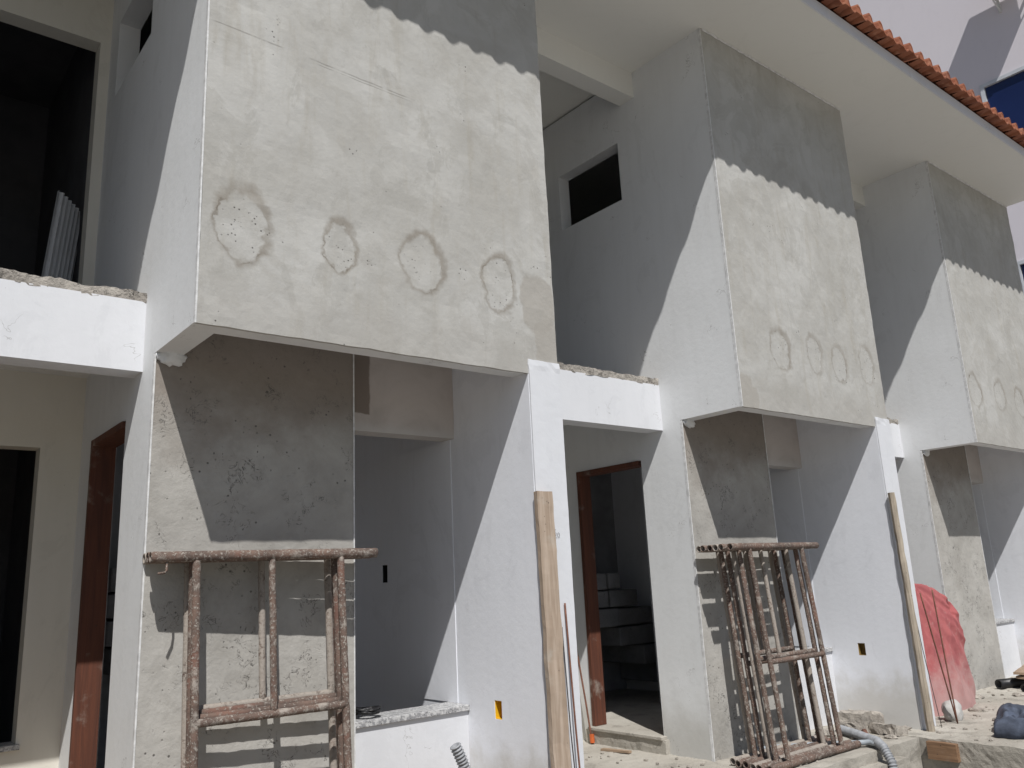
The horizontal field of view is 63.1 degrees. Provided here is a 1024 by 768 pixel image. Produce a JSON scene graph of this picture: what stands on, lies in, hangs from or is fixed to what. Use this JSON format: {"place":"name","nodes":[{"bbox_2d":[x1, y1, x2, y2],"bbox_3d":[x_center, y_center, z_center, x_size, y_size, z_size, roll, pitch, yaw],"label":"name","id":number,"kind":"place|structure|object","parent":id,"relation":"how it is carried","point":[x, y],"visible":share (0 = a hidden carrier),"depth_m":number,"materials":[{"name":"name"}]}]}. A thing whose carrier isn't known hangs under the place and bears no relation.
{"place":"outdoors","nodes":[
{"label":"outdoors","id":0,"kind":"place"},
{"bbox_2d":[583,727,922,767],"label":"pavement","id":1,"kind":"structure","parent":0,"point":[867,755],"depth_m":6.07,"materials":[{"name":"concrete"}]},
{"bbox_2d":[577,649,594,743],"bbox_3d":[0.589,2.466,6.963,0.040,0.989,0.220,4,-15,-27],"label":"steel rod","id":2,"kind":"object","parent":1,"relation":"on","point":[592,738],"visible":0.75,"depth_m":6.88,"materials":[{"name":"brown metal"}]},
{"bbox_2d":[600,748,630,753],"bbox_3d":[0.799,2.820,6.418,0.261,0.019,0.044,-14,-17,39],"label":"wood offcut","id":3,"kind":"object","parent":1,"relation":"on","point":[617,750],"visible":1,"depth_m":6.40,"materials":[{"name":"beige wood"}]},
{"bbox_2d":[696,546,816,764],"bbox_3d":[1.892,1.984,6.336,1.110,1.509,0.052,8,-22,-38],"label":"scaffold frame","id":4,"kind":"object","parent":1,"relation":"on","point":[790,665],"visible":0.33,"depth_m":6.36,"materials":[{"name":"brown metal"}]},
{"bbox_2d":[700,545,827,767],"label":"scaffold frame","id":5,"kind":"object","parent":1,"relation":"on","point":[739,656],"visible":0.62,"depth_m":6.20,"materials":[{"name":"brown metal"}]},
{"bbox_2d":[707,545,836,767],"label":"scaffold frame","id":6,"kind":"object","parent":1,"relation":"on","point":[763,756],"visible":0.45,"depth_m":6.06,"materials":[{"name":"brown metal"}]},
{"bbox_2d":[712,544,837,767],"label":"scaffold frame","id":7,"kind":"object","parent":1,"relation":"on","point":[778,648],"visible":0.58,"depth_m":6.13,"materials":[{"name":"brown metal"}]},
{"bbox_2d":[718,544,851,767],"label":"scaffold frame","id":8,"kind":"object","parent":1,"relation":"on","point":[758,657],"visible":0.6,"depth_m":6.00,"materials":[{"name":"brown metal"}]},
{"bbox_2d":[727,542,860,767],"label":"scaffold frame","id":9,"kind":"object","parent":1,"relation":"on","point":[789,762],"visible":1,"depth_m":6.00,"materials":[{"name":"brown metal"}]},
{"bbox_2d":[757,739,874,750],"bbox_3d":[2.237,2.670,6.175,0.899,0.055,0.142,-4,-13,5],"label":"hose","id":10,"kind":"object","parent":1,"relation":"on","point":[866,742],"visible":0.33,"depth_m":6.15,"materials":[{"name":"grey plastic"}]},
{"bbox_2d":[815,728,836,736],"bbox_3d":[2.517,2.796,6.679,0.157,0.064,0.191,3,-15,-23],"label":"mortar lump","id":11,"kind":"object","parent":1,"relation":"on","point":[826,732],"visible":0.32,"depth_m":6.63,"materials":[{"name":"beige concrete"}]},
{"bbox_2d":[884,734,897,738],"bbox_3d":[2.924,2.723,6.433,0.106,0.043,0.087,-8,-14,22],"label":"mortar lump","id":12,"kind":"object","parent":1,"relation":"on","point":[890,736],"visible":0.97,"depth_m":6.41,"materials":[{"name":"beige concrete"}]},
{"bbox_2d":[823,675,1023,767],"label":"pavement","id":13,"kind":"structure","parent":0,"point":[983,751],"depth_m":6.36,"materials":[{"name":"concrete"}]},
{"bbox_2d":[585,677,1020,767],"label":"gravel","id":14,"kind":"structure","parent":13,"relation":"on","point":[689,766],"depth_m":6.46,"materials":[{"name":"grey gravel"}]},
{"bbox_2d":[838,709,871,734],"bbox_3d":[2.786,2.741,6.761,0.216,0.181,0.301,-11,-19,32],"label":"broken block","id":15,"kind":"object","parent":13,"relation":"on","point":[860,720],"depth_m":6.67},
{"bbox_2d":[850,709,883,723],"bbox_3d":[2.968,2.799,7.004,0.200,0.126,0.423,2,-16,6],"label":"broken block","id":16,"kind":"object","parent":13,"relation":"on","point":[877,717],"depth_m":6.81,"materials":[{"name":"beige concrete"}]},
{"bbox_2d":[868,722,908,736],"bbox_3d":[2.980,2.740,6.606,0.182,0.098,0.261,15,-22,-19],"label":"broken block","id":17,"kind":"object","parent":13,"relation":"on","point":[885,729],"depth_m":6.53,"materials":[{"name":"grey concrete"}]},
{"bbox_2d":[887,492,934,731],"bbox_3d":[3.270,1.840,6.847,0.073,1.895,0.072,8,-18,-38],"label":"wooden pole","id":18,"kind":"object","parent":13,"relation":"on","point":[923,684],"visible":1,"depth_m":6.81,"materials":[{"name":"brown wood"}]},
{"bbox_2d":[915,615,941,727],"bbox_3d":[3.381,1.942,6.931,0.112,1.726,0.012,-1,-14,-9],"label":"rod","id":19,"kind":"object","parent":13,"relation":"on","point":[929,678],"visible":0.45,"depth_m":6.82,"materials":[{"name":"metal"}]},
{"bbox_2d":[919,593,956,721],"bbox_3d":[3.587,2.296,7.016,0.208,1.058,0.012,3,-15,-24],"label":"steel rod","id":20,"kind":"object","parent":13,"relation":"on","point":[937,655],"visible":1,"depth_m":7.02,"materials":[{"name":"brown metal"}]},
{"bbox_2d":[926,741,960,762],"bbox_3d":[3.279,2.761,6.290,0.169,0.128,0.225,8,-17,-38],"label":"wood block","id":21,"kind":"object","parent":13,"relation":"on","point":[944,751],"depth_m":6.23,"materials":[{"name":"brown wood"}]},
{"bbox_2d":[914,583,975,716],"bbox_3d":[3.893,2.406,7.699,1.131,1.144,0.342,8,-17,-38],"label":"draped cloth","id":22,"kind":"object","parent":13,"relation":"on","point":[961,677],"visible":0.57,"depth_m":7.58,"materials":[{"name":"red fabric"}]},
{"bbox_2d":[931,590,958,723],"bbox_3d":[3.644,2.286,7.027,0.010,1.077,0.070,-1,-14,-8],"label":"steel rod","id":23,"kind":"object","parent":13,"relation":"on","point":[944,657],"visible":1,"depth_m":7.02,"materials":[{"name":"brown metal"}]},
{"bbox_2d":[968,707,987,711],"bbox_3d":[4.127,2.891,7.387,0.116,0.059,0.167,19,-25,-57],"label":"mortar lump","id":24,"kind":"object","parent":13,"relation":"on","point":[976,709],"visible":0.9,"depth_m":7.36,"materials":[{"name":"beige concrete"}]},
{"bbox_2d":[975,694,984,699],"bbox_3d":[4.503,3.039,8.095,0.121,0.057,0.164,-2,-13,-5],"label":"mortar lump","id":25,"kind":"object","parent":13,"relation":"on","point":[978,696],"visible":0.48,"depth_m":8.04,"materials":[{"name":"beige concrete"}]},
{"bbox_2d":[994,703,1023,739],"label":"cloth heap","id":26,"kind":"object","parent":13,"relation":"on","point":[1009,721],"visible":1,"depth_m":6.26,"materials":[{"name":"blue fabric"}]},
{"bbox_2d":[995,678,1023,688],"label":"pipe","id":27,"kind":"object","parent":13,"relation":"on","point":[1005,683],"visible":0.94,"depth_m":8.61,"materials":[{"name":"black plastic"}]},
{"label":"board","id":28,"kind":"object","parent":27,"relation":"on","visible":0},
{"bbox_2d":[1013,665,1023,674],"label":"board","id":29,"kind":"object","parent":28,"relation":"on","point":[1019,671],"visible":1,"depth_m":8.63,"materials":[{"name":"brown wood"}]},
{"bbox_2d":[1012,693,1023,695],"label":"mortar lump","id":30,"kind":"object","parent":13,"relation":"on","point":[1017,694],"visible":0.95,"depth_m":8.10,"materials":[{"name":"beige concrete"}]},
{"bbox_2d":[849,0,1023,292],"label":"apartment building","id":31,"kind":"structure","parent":0,"point":[976,47],"depth_m":15.04,"materials":[{"name":"paint"}]},
{"bbox_2d":[992,0,1001,12],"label":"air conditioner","id":32,"kind":"object","parent":31,"relation":"attached to","point":[997,5],"visible":1,"depth_m":14.76,"materials":[{"name":"white metal"}]},
{"bbox_2d":[979,66,1023,128],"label":"window","id":33,"kind":"structure","parent":31,"relation":"in","point":[1005,93],"depth_m":14.54,"materials":[{"name":"blue glass"}]},
{"bbox_2d":[1017,260,1023,292],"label":"window","id":34,"kind":"structure","parent":31,"relation":"in","point":[1020,263],"depth_m":14.04,"materials":[{"name":"white metal"}]},
{"bbox_2d":[941,699,963,721],"bbox_3d":[3.728,2.772,7.052,0.165,0.210,0.169,-7,-14,16],"label":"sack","id":35,"kind":"object","parent":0,"point":[947,709],"visible":0.8,"depth_m":7.01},
{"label":"earth","id":36,"kind":"structure","parent":0,"visible":0},
{"bbox_2d":[142,553,336,767],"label":"scaffold frame","id":37,"kind":"object","parent":36,"relation":"on","point":[329,650],"visible":0.57,"depth_m":4.05,"materials":[{"name":"metal"}]},
{"bbox_2d":[146,552,351,767],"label":"scaffold frame","id":38,"kind":"object","parent":36,"relation":"on","point":[338,697],"visible":0.34,"depth_m":3.93,"materials":[{"name":"brown metal"}]},
{"bbox_2d":[149,558,367,767],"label":"scaffold frame","id":39,"kind":"object","parent":36,"relation":"on","point":[252,705],"visible":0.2,"depth_m":3.99,"materials":[{"name":"brown metal"}]},
{"bbox_2d":[149,548,377,767],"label":"scaffold frame","id":40,"kind":"object","parent":36,"relation":"on","point":[196,558],"visible":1,"depth_m":3.87,"materials":[{"name":"brown metal"}]},
{"bbox_2d":[450,742,470,767],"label":"corrugated conduit","id":41,"kind":"object","parent":36,"relation":"on","point":[458,752],"visible":1,"depth_m":4.56,"materials":[{"name":"grey plastic"}]},
{"bbox_2d":[534,491,570,767],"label":"wooden plank","id":42,"kind":"object","parent":36,"relation":"on","point":[558,730],"visible":1,"depth_m":4.45,"materials":[{"name":"brown wood"}]},
{"bbox_2d":[562,627,574,767],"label":"steel rod","id":43,"kind":"object","parent":36,"relation":"on","point":[568,698],"visible":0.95,"depth_m":4.45,"materials":[{"name":"metal"}]},
{"bbox_2d":[564,603,580,767],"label":"steel rod","id":44,"kind":"object","parent":36,"relation":"on","point":[572,686],"visible":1,"depth_m":4.48,"materials":[{"name":"brown metal"}]},
{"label":"ground","id":45,"kind":"structure","parent":0,"visible":0},
{"bbox_2d":[0,0,583,767],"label":"townhouse","id":46,"kind":"structure","parent":45,"relation":"on","point":[302,298],"depth_m":4.60,"materials":[{"name":"white paint"}]},
{"bbox_2d":[41,190,79,280],"bbox_3d":[-3.031,-0.689,5.559,0.034,1.220,0.300,-3,-22,2],"label":"roof sheet","id":47,"kind":"object","parent":46,"relation":"in","point":[60,256],"visible":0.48,"depth_m":5.64,"materials":[{"name":"grey metal"}]},
{"bbox_2d":[356,706,381,714],"bbox_3d":[-0.798,1.799,4.594,0.162,0.040,0.156,8,-17,-38],"label":"cable coil","id":48,"kind":"object","parent":46,"relation":"on","point":[369,710],"visible":0.92,"depth_m":4.54,"materials":[{"name":"black rubber"}]},
{"bbox_2d":[535,0,935,761],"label":"townhouse","id":49,"kind":"structure","parent":45,"relation":"on","point":[717,362],"depth_m":7.01,"materials":[{"name":"white paint"}]},
{"bbox_2d":[840,725,897,767],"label":"corrugated conduit","id":50,"kind":"object","parent":45,"relation":"on","point":[880,744],"visible":0.92,"depth_m":6.07,"materials":[{"name":"grey plastic"}]},
{"bbox_2d":[861,755,910,767],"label":"kerb","id":51,"kind":"structure","parent":45,"relation":"on","point":[902,762],"depth_m":6.02,"materials":[{"name":"concrete"}]},
{"bbox_2d":[840,51,1023,689],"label":"townhouse","id":52,"kind":"structure","parent":45,"relation":"on","point":[935,157],"depth_m":9.18,"materials":[{"name":"white paint"}]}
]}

